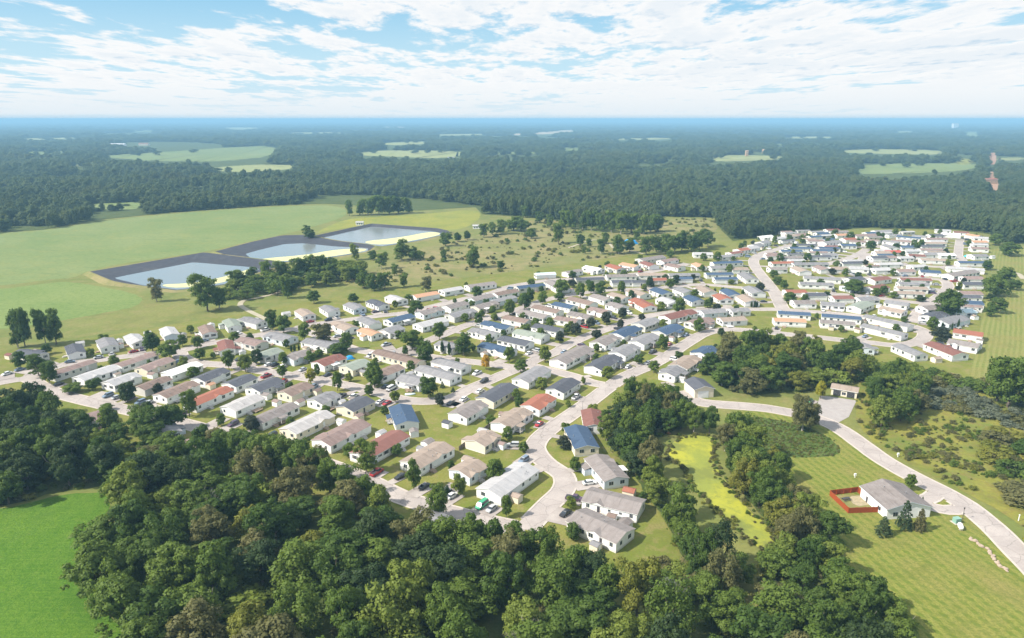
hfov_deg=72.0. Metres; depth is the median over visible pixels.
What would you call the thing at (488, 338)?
street tree
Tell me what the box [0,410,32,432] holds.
woodland tree
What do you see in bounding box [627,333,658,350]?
mobile home
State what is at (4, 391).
woodland tree
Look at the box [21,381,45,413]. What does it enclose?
woodland tree
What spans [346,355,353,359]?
tarp covered heap
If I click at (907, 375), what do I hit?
woodland tree
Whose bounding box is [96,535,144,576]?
woodland tree
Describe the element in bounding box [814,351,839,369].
woodland tree
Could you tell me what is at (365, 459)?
street tree
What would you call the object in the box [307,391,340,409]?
mobile home
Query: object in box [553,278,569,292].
street tree
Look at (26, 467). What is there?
woodland tree
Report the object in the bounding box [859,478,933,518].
club house
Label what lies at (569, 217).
meadow tree
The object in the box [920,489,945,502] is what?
drive loop
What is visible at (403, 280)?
meadow tree
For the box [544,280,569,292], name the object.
mobile home
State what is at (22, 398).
woodland tree
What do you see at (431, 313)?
mobile home
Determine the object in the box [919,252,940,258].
mobile home
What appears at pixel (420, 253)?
meadow tree
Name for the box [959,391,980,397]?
shrub
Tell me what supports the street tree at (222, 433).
on the lawn at (652, 534)
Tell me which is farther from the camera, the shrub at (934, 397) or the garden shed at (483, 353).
the garden shed at (483, 353)
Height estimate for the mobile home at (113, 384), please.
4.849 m
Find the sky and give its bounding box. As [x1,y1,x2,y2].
[0,0,1023,120]
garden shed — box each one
[4,353,12,359]
[112,371,121,376]
[115,338,123,342]
[147,372,157,378]
[205,382,215,389]
[239,349,245,354]
[260,392,271,400]
[271,399,281,406]
[281,311,290,316]
[293,398,305,407]
[312,388,321,395]
[335,418,346,425]
[337,399,346,404]
[353,412,363,419]
[358,369,365,376]
[375,429,386,437]
[409,427,418,437]
[421,437,434,445]
[441,419,452,428]
[461,455,474,461]
[480,351,487,356]
[496,441,506,449]
[509,492,522,503]
[589,540,601,551]
[606,512,617,519]
[618,517,633,526]
[622,486,635,495]
[669,336,674,341]
[678,376,685,382]
[854,327,861,332]
[930,356,942,362]
[970,314,979,319]
[976,338,983,343]
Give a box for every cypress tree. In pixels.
[440,341,443,352]
[447,342,450,354]
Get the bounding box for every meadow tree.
[146,277,163,301]
[186,273,220,310]
[208,286,227,308]
[224,269,248,289]
[245,266,257,276]
[259,260,273,274]
[272,260,290,275]
[279,276,291,297]
[288,257,307,273]
[301,225,314,237]
[303,254,319,270]
[315,254,330,273]
[331,269,340,278]
[344,200,352,215]
[349,243,358,259]
[355,270,369,287]
[356,198,365,214]
[364,197,375,214]
[365,273,383,290]
[368,250,376,259]
[370,194,383,214]
[375,251,388,268]
[376,271,392,288]
[380,196,393,213]
[387,195,404,212]
[391,263,398,275]
[394,239,409,259]
[399,272,407,285]
[401,197,412,212]
[407,246,418,259]
[415,250,424,259]
[420,275,431,291]
[439,232,452,245]
[440,250,446,258]
[454,232,461,239]
[464,230,470,239]
[466,245,479,267]
[478,223,488,237]
[487,221,496,234]
[496,219,506,233]
[497,261,503,267]
[505,216,524,230]
[509,217,531,230]
[520,205,527,217]
[525,228,536,237]
[534,211,544,222]
[546,214,554,226]
[553,220,566,242]
[559,210,567,224]
[564,210,575,228]
[575,234,584,243]
[579,210,590,228]
[586,209,597,230]
[586,238,591,245]
[595,212,605,230]
[597,239,604,252]
[601,232,609,241]
[604,210,619,231]
[612,234,626,253]
[614,211,627,233]
[625,212,639,230]
[625,237,634,251]
[633,230,641,240]
[636,235,655,254]
[637,215,648,233]
[646,214,660,231]
[650,235,661,251]
[656,216,664,229]
[659,233,673,253]
[671,233,683,251]
[677,230,689,250]
[685,234,698,251]
[694,231,706,249]
[701,228,715,246]
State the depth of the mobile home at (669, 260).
576.37 m
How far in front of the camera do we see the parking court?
291.65 m
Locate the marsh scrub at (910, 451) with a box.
[855,364,1023,525]
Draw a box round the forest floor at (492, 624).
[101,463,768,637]
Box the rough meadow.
[348,219,716,287]
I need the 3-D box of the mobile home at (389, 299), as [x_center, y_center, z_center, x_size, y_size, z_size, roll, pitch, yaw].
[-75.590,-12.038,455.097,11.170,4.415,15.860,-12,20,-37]
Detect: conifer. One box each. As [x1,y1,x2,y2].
[874,516,892,537]
[894,500,912,531]
[912,508,927,532]
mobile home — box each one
[11,349,49,361]
[50,360,96,381]
[62,343,85,359]
[71,364,120,384]
[86,410,101,428]
[95,337,118,353]
[101,372,141,392]
[112,352,158,372]
[123,333,146,348]
[134,357,175,376]
[134,376,172,396]
[153,381,200,404]
[159,326,179,340]
[159,423,185,436]
[161,361,202,381]
[184,386,233,412]
[191,367,230,387]
[195,324,217,338]
[213,339,240,356]
[218,318,243,332]
[219,394,265,418]
[221,374,257,393]
[234,337,268,350]
[238,316,267,329]
[244,377,284,394]
[254,402,299,430]
[256,347,283,363]
[262,332,297,346]
[276,382,314,401]
[279,410,335,439]
[282,349,312,366]
[294,308,315,321]
[300,337,338,353]
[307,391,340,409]
[310,419,371,453]
[311,354,346,371]
[318,305,340,316]
[329,320,358,334]
[336,396,375,418]
[338,359,369,376]
[343,302,365,314]
[349,430,410,463]
[355,316,381,329]
[356,328,382,341]
[365,299,389,310]
[371,349,425,369]
[378,325,405,338]
[380,364,405,383]
[383,314,415,326]
[384,295,407,306]
[385,403,419,431]
[394,374,422,392]
[399,441,455,475]
[410,291,439,301]
[413,317,448,332]
[414,307,444,319]
[414,365,461,386]
[419,510,454,523]
[430,357,471,375]
[434,341,458,354]
[438,286,463,296]
[441,301,469,312]
[444,308,477,322]
[447,400,488,425]
[448,458,487,485]
[461,430,501,453]
[463,281,496,291]
[466,293,495,304]
[467,327,500,341]
[470,301,499,313]
[475,382,518,408]
[475,462,539,505]
[476,342,517,358]
[479,320,514,334]
[489,295,517,305]
[490,407,533,433]
[491,289,519,298]
[497,336,533,351]
[501,315,531,327]
[512,329,549,344]
[512,366,551,389]
[514,283,545,292]
[516,309,551,323]
[520,393,556,416]
[530,305,563,317]
[530,323,563,336]
[534,272,556,279]
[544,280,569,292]
[546,378,580,399]
[549,345,594,369]
[551,301,577,312]
[553,316,581,325]
[562,269,582,277]
[564,424,599,456]
[565,296,597,308]
[565,507,635,552]
[566,311,594,323]
[574,277,604,284]
[580,454,628,489]
[581,408,605,433]
[581,487,646,522]
[582,265,604,274]
[583,354,624,376]
[587,307,611,317]
[588,294,612,305]
[589,334,620,351]
[604,264,626,273]
[605,274,636,280]
[605,302,629,313]
[606,292,631,303]
[608,343,640,361]
[609,325,642,341]
[610,280,632,286]
[618,262,640,270]
[625,289,651,299]
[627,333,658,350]
[628,297,656,312]
[631,280,650,286]
[631,317,660,331]
[635,255,666,263]
[636,273,665,279]
[639,261,658,269]
[646,278,666,285]
[649,287,674,297]
[651,324,684,338]
[655,296,676,308]
[656,258,678,264]
[658,309,697,323]
[658,365,688,382]
[664,263,685,271]
[666,273,700,279]
[668,355,701,375]
[672,277,692,283]
[672,286,691,296]
[682,295,704,306]
[684,317,714,330]
[690,345,716,358]
[691,262,706,270]
[692,252,712,258]
[693,285,717,297]
[697,308,727,317]
[704,272,733,278]
[707,265,727,271]
[710,261,743,266]
[711,293,733,304]
[712,277,738,284]
[716,316,747,327]
[719,288,740,300]
[721,254,735,260]
[725,251,743,256]
[726,308,751,316]
[731,267,749,273]
[732,247,751,253]
[735,294,759,306]
[737,272,758,283]
[741,285,766,297]
[743,245,760,251]
[747,243,764,246]
[754,240,770,246]
[757,235,772,240]
[763,254,779,259]
[766,267,787,273]
[768,261,794,267]
[770,236,787,241]
[772,317,806,327]
[777,311,810,320]
[778,239,794,243]
[779,250,802,254]
[779,256,803,260]
[781,234,797,239]
[782,232,797,234]
[782,290,807,298]
[785,253,803,256]
[787,259,805,262]
[788,247,811,251]
[789,300,816,309]
[790,266,811,275]
[791,262,829,268]
[796,230,810,233]
[796,244,817,248]
[798,282,834,289]
[801,293,827,301]
[803,276,840,283]
[805,239,823,244]
[806,235,822,238]
[807,251,827,254]
[808,231,823,234]
[809,255,831,260]
[810,249,833,252]
[812,265,829,273]
[813,232,829,234]
[817,247,840,251]
[818,240,842,245]
[819,253,838,259]
[819,319,855,330]
[820,300,844,311]
[821,313,861,324]
[823,229,839,231]
[827,267,849,273]
[828,295,854,304]
[832,230,848,233]
[832,233,848,238]
[838,244,856,249]
[839,237,855,242]
[839,261,862,267]
[839,285,860,292]
[842,276,866,282]
[843,259,863,261]
[845,301,874,313]
[848,266,868,273]
[849,240,865,245]
[853,234,876,238]
[854,296,879,304]
[860,323,908,341]
[861,342,878,355]
[862,265,879,267]
[862,314,913,332]
[863,284,890,293]
[864,236,882,239]
[864,239,880,244]
[866,256,888,262]
[866,276,891,284]
[869,267,890,274]
[871,230,891,231]
[871,251,892,255]
[874,262,903,268]
[875,254,893,255]
[878,306,907,317]
[880,244,899,249]
[882,240,899,245]
[883,250,901,255]
[883,299,909,309]
[885,234,901,238]
[887,256,896,261]
[889,291,925,298]
[890,343,927,361]
[891,239,911,244]
[894,269,915,276]
[894,286,928,293]
[895,282,930,288]
[896,235,921,241]
[896,256,914,262]
[897,277,932,284]
[898,231,914,235]
[899,245,916,250]
[901,249,920,254]
[906,254,925,260]
[906,264,928,270]
[912,235,926,238]
[915,305,944,313]
[917,248,942,252]
[918,258,945,264]
[918,269,941,277]
[918,311,949,321]
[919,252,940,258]
[921,245,945,248]
[922,238,948,242]
[923,341,969,361]
[924,242,946,245]
[924,251,946,252]
[926,234,944,237]
[927,240,945,241]
[932,315,970,328]
[934,229,950,233]
[937,253,956,259]
[940,233,960,238]
[941,269,979,279]
[945,266,984,274]
[945,308,977,317]
[947,338,980,353]
[952,231,968,235]
[952,328,983,341]
[954,261,984,266]
[956,282,983,289]
[958,276,984,282]
[958,291,983,297]
[961,295,982,300]
[961,305,982,312]
[964,233,982,238]
[964,300,984,308]
[966,254,989,260]
[968,247,988,252]
[969,243,988,246]
[972,236,988,241]
[972,240,988,243]
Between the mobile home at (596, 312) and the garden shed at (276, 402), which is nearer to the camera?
the garden shed at (276, 402)
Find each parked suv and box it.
[102,391,113,397]
[135,398,146,404]
[227,419,239,426]
[270,362,279,366]
[480,377,488,382]
[507,441,519,447]
[518,454,529,461]
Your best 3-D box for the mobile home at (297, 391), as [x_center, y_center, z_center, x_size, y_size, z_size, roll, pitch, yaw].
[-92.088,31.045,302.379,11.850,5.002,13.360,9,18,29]
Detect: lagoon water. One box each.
[116,263,258,289]
[246,243,367,261]
[324,227,440,245]
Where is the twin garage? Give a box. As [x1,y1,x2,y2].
[830,383,859,398]
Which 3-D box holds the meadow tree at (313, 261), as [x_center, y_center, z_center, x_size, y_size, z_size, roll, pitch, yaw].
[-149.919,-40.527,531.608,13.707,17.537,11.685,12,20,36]
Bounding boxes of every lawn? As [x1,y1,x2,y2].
[0,230,988,590]
[741,411,1023,637]
[969,282,1023,377]
[989,247,1023,272]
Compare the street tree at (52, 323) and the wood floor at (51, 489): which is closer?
the wood floor at (51, 489)
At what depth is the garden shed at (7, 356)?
349.60 m
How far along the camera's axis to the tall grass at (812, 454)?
261.75 m
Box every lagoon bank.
[83,252,276,292]
[211,235,381,263]
[314,223,454,247]
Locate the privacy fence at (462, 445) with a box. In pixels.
[459,423,489,449]
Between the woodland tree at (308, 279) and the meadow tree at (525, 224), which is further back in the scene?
the meadow tree at (525, 224)
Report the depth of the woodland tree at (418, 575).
164.46 m
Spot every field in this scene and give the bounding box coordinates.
[0,205,345,284]
[0,282,142,328]
[0,492,119,637]
[27,138,75,139]
[94,202,142,209]
[110,146,273,161]
[217,164,292,171]
[227,127,256,129]
[297,132,340,133]
[318,210,479,232]
[360,150,460,157]
[385,142,423,144]
[440,134,485,135]
[536,130,571,133]
[564,147,577,150]
[611,138,669,139]
[713,155,780,161]
[792,136,831,137]
[845,149,942,154]
[858,163,975,173]
[955,158,972,164]
[966,132,977,136]
[989,171,998,190]
[990,153,995,163]
[996,157,1023,160]
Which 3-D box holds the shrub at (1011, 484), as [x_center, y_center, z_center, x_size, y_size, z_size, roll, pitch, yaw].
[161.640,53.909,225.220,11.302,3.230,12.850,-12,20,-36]
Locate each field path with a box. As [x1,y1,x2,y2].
[237,286,298,319]
[1016,272,1023,278]
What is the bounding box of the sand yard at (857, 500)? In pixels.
[851,495,868,505]
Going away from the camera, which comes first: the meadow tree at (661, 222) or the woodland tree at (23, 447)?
the woodland tree at (23, 447)
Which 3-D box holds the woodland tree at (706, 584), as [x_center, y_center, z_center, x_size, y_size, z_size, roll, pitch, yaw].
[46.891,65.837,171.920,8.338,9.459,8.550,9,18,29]
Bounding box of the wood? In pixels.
[0,121,1023,241]
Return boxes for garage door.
[698,391,708,397]
[833,389,840,395]
[846,392,854,397]
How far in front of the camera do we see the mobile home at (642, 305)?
439.05 m
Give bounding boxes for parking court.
[818,396,855,421]
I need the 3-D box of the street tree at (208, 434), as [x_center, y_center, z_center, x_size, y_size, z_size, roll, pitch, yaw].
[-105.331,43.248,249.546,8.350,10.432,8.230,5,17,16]
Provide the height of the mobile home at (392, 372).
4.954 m
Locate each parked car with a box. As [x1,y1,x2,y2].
[1,371,12,375]
[14,367,25,370]
[53,381,64,385]
[64,359,75,362]
[93,355,103,358]
[111,394,119,399]
[375,399,384,404]
[382,400,391,405]
[394,472,404,479]
[418,482,430,489]
[446,400,454,405]
[447,492,457,499]
[459,396,467,401]
[485,504,497,512]
[535,420,543,426]
[559,508,571,517]
[582,479,596,485]
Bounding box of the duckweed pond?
[665,435,775,550]
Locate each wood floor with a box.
[0,126,1023,242]
[0,421,102,504]
[607,416,735,602]
[716,359,853,393]
[728,458,883,635]
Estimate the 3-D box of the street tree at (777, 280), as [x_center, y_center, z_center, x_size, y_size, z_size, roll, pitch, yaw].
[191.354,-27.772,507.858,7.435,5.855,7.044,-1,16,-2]
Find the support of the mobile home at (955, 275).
on the ground at (164, 309)
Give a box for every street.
[0,377,524,531]
[20,263,687,378]
[173,307,904,403]
[291,328,513,368]
[396,284,766,350]
[520,325,931,530]
[529,364,604,386]
[828,248,869,264]
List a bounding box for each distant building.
[138,143,149,145]
[355,221,363,224]
[951,123,958,127]
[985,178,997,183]
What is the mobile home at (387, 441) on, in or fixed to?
on the ground at (164, 309)
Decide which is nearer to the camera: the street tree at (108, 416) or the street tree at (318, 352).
the street tree at (108, 416)
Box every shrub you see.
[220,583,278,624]
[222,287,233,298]
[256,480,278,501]
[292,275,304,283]
[645,575,660,583]
[655,555,671,568]
[657,577,680,592]
[659,568,675,579]
[665,559,690,576]
[684,565,699,574]
[823,368,853,384]
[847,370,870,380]
[906,361,925,372]
[923,367,943,377]
[927,393,941,402]
[930,401,944,408]
[931,375,947,386]
[931,386,949,395]
[933,371,958,384]
[942,392,956,399]
[942,400,956,404]
[942,403,956,412]
[945,373,961,379]
[945,384,956,392]
[949,379,974,387]
[951,390,964,395]
[953,405,973,413]
[955,395,968,399]
[955,399,966,405]
[956,386,977,395]
[959,376,979,381]
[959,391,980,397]
[963,397,985,406]
[967,402,983,410]
[971,380,988,392]
[973,409,994,417]
[975,429,1014,445]
[976,377,993,387]
[976,447,1012,463]
[978,396,992,401]
[979,438,1016,456]
[980,399,992,404]
[982,425,1023,444]
[985,403,1002,409]
[985,405,1000,414]
[991,479,1023,492]
[993,412,1010,421]
[993,457,1023,476]
[998,419,1016,427]
[999,410,1015,418]
[999,487,1023,506]
[1007,406,1023,414]
[1008,438,1023,453]
[1010,414,1023,423]
[1015,400,1023,405]
[1017,469,1023,478]
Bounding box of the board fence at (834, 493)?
[830,487,877,512]
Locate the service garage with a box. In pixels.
[683,376,714,397]
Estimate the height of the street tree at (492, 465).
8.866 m
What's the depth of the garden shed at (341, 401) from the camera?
292.45 m
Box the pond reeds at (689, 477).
[664,432,776,550]
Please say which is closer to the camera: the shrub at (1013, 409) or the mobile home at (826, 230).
the shrub at (1013, 409)
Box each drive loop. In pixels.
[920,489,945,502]
[924,499,973,513]
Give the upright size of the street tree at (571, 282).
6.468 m
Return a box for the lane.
[859,240,966,267]
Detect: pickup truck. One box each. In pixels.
[260,372,271,377]
[369,467,383,476]
[381,342,391,346]
[472,370,481,374]
[565,493,581,501]
[571,393,580,399]
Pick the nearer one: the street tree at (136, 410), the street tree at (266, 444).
the street tree at (266, 444)
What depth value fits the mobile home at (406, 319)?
407.18 m
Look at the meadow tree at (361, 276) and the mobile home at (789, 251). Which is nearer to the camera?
the meadow tree at (361, 276)
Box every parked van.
[386,384,395,390]
[475,497,488,509]
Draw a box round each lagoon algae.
[163,270,245,287]
[266,249,365,260]
[366,232,439,243]
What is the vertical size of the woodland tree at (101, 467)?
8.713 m
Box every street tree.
[5,308,24,347]
[9,307,31,346]
[10,350,26,366]
[25,353,46,375]
[29,308,48,342]
[37,360,58,383]
[40,343,53,351]
[41,308,62,344]
[60,382,83,392]
[84,379,97,389]
[86,348,94,354]
[93,377,102,383]
[96,403,120,429]
[97,334,108,338]
[99,403,114,407]
[108,354,119,364]
[117,381,136,401]
[127,403,147,435]
[132,404,165,433]
[139,401,153,407]
[141,332,159,350]
[151,382,162,393]
[155,339,180,357]
[156,403,187,424]
[176,334,187,346]
[177,356,187,365]
[179,389,197,416]
[186,325,193,332]
[186,366,199,376]
[190,336,203,347]
[191,424,209,437]
[192,348,205,359]
[205,427,221,438]
[211,429,238,460]
[215,413,225,425]
[220,349,234,367]
[227,429,247,464]
[228,331,239,340]
[229,428,240,433]
[234,429,258,459]
[236,353,251,371]
[238,432,267,467]
[242,415,258,429]
[243,416,258,430]
[245,432,276,455]
[250,349,262,363]
[254,432,285,473]
[263,309,277,329]
[270,437,292,471]
[274,314,291,332]
[276,364,286,377]
[278,352,287,363]
[281,441,307,477]
[282,339,288,348]
[285,382,293,387]
[285,416,294,424]
[286,436,310,467]
[295,444,328,486]
[298,321,310,338]
[304,350,316,362]
[304,368,316,381]
[304,446,330,481]
[306,290,320,300]
[309,323,332,340]
[314,349,324,355]
[314,363,319,375]
[316,456,338,492]
[321,405,330,411]
[327,342,350,353]
[330,462,360,487]
[331,371,341,390]
[339,332,352,345]
[342,442,353,456]
[344,372,353,380]
[347,293,358,301]
[352,320,359,325]
[353,437,377,471]
[354,474,376,502]
[362,360,382,384]
[364,365,381,386]
[364,384,374,395]
[365,484,390,508]
[380,405,388,414]
[389,390,399,400]
[389,505,434,540]
[390,443,402,455]
[392,300,397,307]
[394,330,400,337]
[399,329,423,349]
[402,346,407,353]
[404,294,412,301]
[404,457,421,488]
[406,360,414,369]
[407,307,414,313]
[409,300,423,311]
[414,519,451,543]
[416,339,433,364]
[418,375,437,397]
[425,482,448,512]
[430,321,446,339]
[433,514,474,544]
[434,392,444,404]
[447,460,454,468]
[450,472,466,495]
[453,332,470,355]
[460,313,468,321]
[464,512,484,544]
[468,343,475,350]
[469,300,475,305]
[471,286,482,296]
[474,312,482,322]
[481,354,489,366]
[481,517,503,544]
[485,334,492,342]
[485,415,495,424]
[485,458,505,476]
[500,329,506,335]
[501,495,511,517]
[501,520,521,535]
[502,426,512,439]
[503,299,515,314]
[503,346,514,360]
[511,388,519,399]
[512,525,546,565]
[514,359,527,370]
[514,397,523,406]
[518,292,530,309]
[518,441,528,451]
[519,312,525,317]
[520,324,529,329]
[527,278,534,283]
[527,286,534,299]
[530,318,539,325]
[535,377,547,388]
[536,328,545,333]
[537,291,547,304]
[538,523,564,562]
[539,346,551,359]
[546,319,553,325]
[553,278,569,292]
[553,292,564,300]
[555,331,563,341]
[555,434,570,448]
[557,543,588,580]
[560,422,569,431]
[564,323,569,332]
[565,495,576,508]
[565,521,581,539]
[567,279,576,286]
[568,270,576,276]
[569,456,580,470]
[570,323,581,334]
[572,549,608,579]
[575,282,584,297]
[586,317,595,326]
[587,280,594,291]
[588,404,598,409]
[590,329,601,338]
[591,562,620,602]
[593,343,599,351]
[595,280,606,294]
[600,311,611,324]
[600,366,614,377]
[613,297,620,302]
[617,281,624,291]
[618,308,627,318]
[628,290,634,297]
[633,353,644,362]
[638,313,645,319]
[639,491,647,500]
[641,283,646,289]
[646,276,652,285]
[648,360,659,372]
[655,333,669,349]
[657,304,666,308]
[659,319,667,326]
[665,278,672,286]
[666,250,674,256]
[668,278,675,285]
[671,398,692,428]
[672,297,685,311]
[673,275,680,284]
[674,351,682,357]
[683,401,704,431]
[690,289,698,295]
[693,318,704,331]
[696,363,709,373]
[700,253,707,260]
[700,404,719,433]
[703,299,712,307]
[713,251,721,260]
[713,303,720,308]
[716,423,735,450]
[718,328,725,334]
[724,412,745,434]
[724,437,748,471]
[726,264,732,271]
[730,443,762,479]
[755,282,764,289]
[769,269,778,276]
[772,236,776,243]
[772,277,782,283]
[776,253,784,260]
[779,280,788,289]
[784,292,797,302]
[791,392,814,430]
[801,294,809,299]
[803,253,811,261]
[806,403,823,427]
[815,380,826,398]
[828,268,836,273]
[833,260,840,265]
[838,325,845,330]
[841,268,848,275]
[843,279,865,292]
[846,231,854,237]
[866,240,876,249]
[871,288,880,295]
[880,285,888,293]
[889,291,898,297]
[890,268,896,274]
[891,324,900,329]
[892,229,898,233]
[900,316,908,321]
[904,474,917,487]
[913,243,921,247]
[914,295,926,300]
[926,316,939,328]
[929,326,951,340]
[931,288,968,314]
[981,276,1014,295]
[982,260,993,269]
[983,306,997,315]
[985,293,995,300]
[985,361,1012,400]
[986,355,1023,407]
[987,297,1009,311]
[989,233,1004,244]
[992,266,1017,279]
[999,241,1023,255]
[1007,279,1022,287]
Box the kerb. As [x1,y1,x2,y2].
[0,240,1023,574]
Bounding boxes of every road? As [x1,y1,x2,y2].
[680,390,1023,571]
[749,245,879,310]
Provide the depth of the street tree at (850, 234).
698.61 m
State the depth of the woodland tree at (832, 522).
193.49 m
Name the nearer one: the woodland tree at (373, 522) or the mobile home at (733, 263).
the woodland tree at (373, 522)
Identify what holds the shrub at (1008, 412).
on the ground at (164, 309)
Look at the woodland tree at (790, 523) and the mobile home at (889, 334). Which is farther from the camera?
the mobile home at (889, 334)
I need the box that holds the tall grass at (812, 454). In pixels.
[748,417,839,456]
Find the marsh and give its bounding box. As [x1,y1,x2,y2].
[854,367,1023,526]
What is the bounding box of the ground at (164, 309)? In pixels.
[0,121,1023,632]
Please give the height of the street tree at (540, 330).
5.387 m
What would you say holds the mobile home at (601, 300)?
on the ground at (164, 309)
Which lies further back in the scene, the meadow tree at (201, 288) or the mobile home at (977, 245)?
the mobile home at (977, 245)
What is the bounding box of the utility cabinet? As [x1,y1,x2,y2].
[950,516,962,524]
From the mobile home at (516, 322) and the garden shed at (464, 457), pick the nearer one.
the garden shed at (464, 457)
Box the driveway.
[0,238,968,525]
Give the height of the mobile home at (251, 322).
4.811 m
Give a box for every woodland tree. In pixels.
[0,388,14,406]
[0,396,22,428]
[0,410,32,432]
[0,427,18,454]
[0,439,19,464]
[0,451,45,489]
[0,470,26,503]
[5,405,41,425]
[6,389,39,410]
[8,423,48,461]
[10,444,42,479]
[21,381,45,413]
[34,389,62,420]
[34,434,68,475]
[38,411,69,433]
[39,417,64,438]
[46,437,84,485]
[58,409,89,433]
[58,538,118,598]
[59,429,92,460]
[63,409,99,431]
[67,513,120,548]
[80,426,94,437]
[81,434,117,478]
[82,428,107,442]
[83,557,134,614]
[87,442,124,477]
[88,441,123,473]
[88,573,163,637]
[89,454,122,482]
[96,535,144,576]
[97,474,119,506]
[102,459,154,505]
[106,421,130,443]
[106,498,159,542]
[107,464,120,476]
[113,438,130,454]
[117,485,156,520]
[119,615,171,637]
[120,581,184,635]
[121,450,150,460]
[122,450,171,493]
[124,528,172,583]
[134,421,163,449]
[136,444,161,454]
[137,447,166,485]
[140,540,198,600]
[142,511,192,554]
[146,430,183,446]
[149,484,185,519]
[158,507,190,532]
[159,436,195,465]
[159,456,186,485]
[160,595,228,637]
[161,454,205,490]
[162,579,226,629]
[166,479,217,515]
[181,540,238,598]
[185,435,230,479]
[188,497,223,533]
[188,504,235,545]
[191,463,234,493]
[198,536,233,564]
[210,475,242,510]
[219,472,267,519]
[223,599,268,637]
[224,279,239,291]
[227,445,274,481]
[228,504,255,539]
[230,538,292,584]
[231,286,256,298]
[231,610,305,637]
[237,523,270,554]
[238,278,255,288]
[241,496,303,543]
[242,278,262,292]
[249,274,263,283]
[259,270,278,284]
[261,278,277,291]
[266,536,335,591]
[267,280,282,294]
[267,574,325,637]
[268,465,317,505]
[276,273,290,280]
[286,266,296,274]
[288,494,316,528]
[289,277,300,290]
[290,270,304,280]
[291,529,323,563]
[303,538,362,606]
[304,272,316,287]
[305,266,319,276]
[311,525,375,571]
[315,478,368,517]
[317,271,332,280]
[317,494,356,535]
[320,263,334,271]
[320,271,335,285]
[324,584,368,635]
[327,257,336,264]
[331,258,342,269]
[336,261,349,269]
[336,619,373,637]
[338,266,350,281]
[338,561,395,609]
[344,259,356,264]
[348,507,391,547]
[349,265,362,279]
[350,574,424,637]
[355,260,367,270]
[356,537,401,579]
[357,504,403,537]
[387,557,436,618]
[391,528,445,561]
[409,635,429,637]
[414,542,467,592]
[421,581,464,637]
[433,611,488,637]
[447,567,498,620]
[451,530,494,581]
[478,549,532,607]
[484,526,527,578]
[502,593,539,636]
[505,616,566,637]
[522,553,574,606]
[537,597,607,637]
[558,577,616,614]
[588,622,630,637]
[597,409,623,434]
[597,414,616,440]
[605,608,653,637]
[606,401,624,417]
[606,426,631,452]
[611,390,637,405]
[613,554,662,615]
[614,431,646,463]
[618,411,632,433]
[621,398,641,417]
[622,405,639,428]
[622,449,646,474]
[623,376,640,400]
[631,412,654,434]
[635,383,652,406]
[637,378,650,391]
[637,427,650,442]
[637,435,664,468]
[639,398,664,422]
[640,405,658,429]
[640,454,664,487]
[640,611,689,637]
[643,575,703,636]
[644,472,671,504]
[645,382,658,397]
[651,392,662,403]
[654,382,669,400]
[657,408,679,432]
[660,391,679,413]
[661,492,697,534]
[667,385,679,400]
[667,392,692,404]
[667,481,696,514]
[671,519,699,544]
[678,527,718,571]
[684,569,722,603]
[698,585,748,631]
[699,547,744,592]
[702,352,720,369]
[703,516,737,561]
[707,633,722,637]
[710,361,738,376]
[711,361,733,385]
[715,335,742,363]
[716,331,734,354]
[723,551,757,584]
[727,603,792,637]
[728,457,759,493]
[730,359,750,384]
[730,431,762,448]
[731,342,758,368]
[731,420,750,439]
[734,411,754,432]
[737,367,768,394]
[739,326,764,351]
[745,353,769,376]
[745,447,773,463]
[746,421,769,447]
[746,465,775,503]
[748,578,803,633]
[752,342,772,357]
[753,459,782,490]
[753,580,788,594]
[754,547,797,585]
[756,327,776,348]
[756,458,769,468]
[756,477,794,510]
[758,364,785,390]
[760,353,775,365]
[761,495,804,525]
[765,530,797,555]
[767,446,780,463]
[768,341,803,366]
[771,451,792,475]
[772,333,788,350]
[774,351,802,378]
[774,513,801,545]
[778,468,796,486]
[779,340,798,355]
[783,629,808,637]
[786,352,812,371]
[786,483,813,507]
[787,370,810,390]
[787,560,817,594]
[789,330,806,354]
[791,591,811,626]
[791,592,850,637]
[792,504,821,545]
[793,491,828,528]
[796,537,825,566]
[800,336,825,366]
[800,533,829,563]
[803,367,831,384]
[803,622,836,637]
[806,585,835,604]
[808,334,826,359]
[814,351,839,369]
[814,510,853,545]
[815,541,849,572]
[818,556,857,591]
[822,343,849,368]
[823,568,877,617]
[834,601,861,627]
[836,614,897,637]
[838,334,863,358]
[841,349,880,375]
[841,357,863,378]
[847,583,889,623]
[857,572,895,616]
[864,376,884,394]
[865,371,885,385]
[866,378,885,404]
[866,394,898,426]
[878,592,919,637]
[880,362,901,386]
[881,388,896,401]
[883,372,909,391]
[892,357,910,374]
[892,384,920,413]
[893,392,918,421]
[901,367,919,384]
[908,372,932,391]
[910,382,929,394]
[911,388,932,411]
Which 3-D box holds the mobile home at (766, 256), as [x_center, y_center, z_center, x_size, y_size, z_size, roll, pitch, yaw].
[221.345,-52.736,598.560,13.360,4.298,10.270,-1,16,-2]
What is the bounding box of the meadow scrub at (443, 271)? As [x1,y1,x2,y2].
[351,217,716,285]
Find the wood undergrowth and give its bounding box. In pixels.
[12,360,883,637]
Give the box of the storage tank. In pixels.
[957,522,963,530]

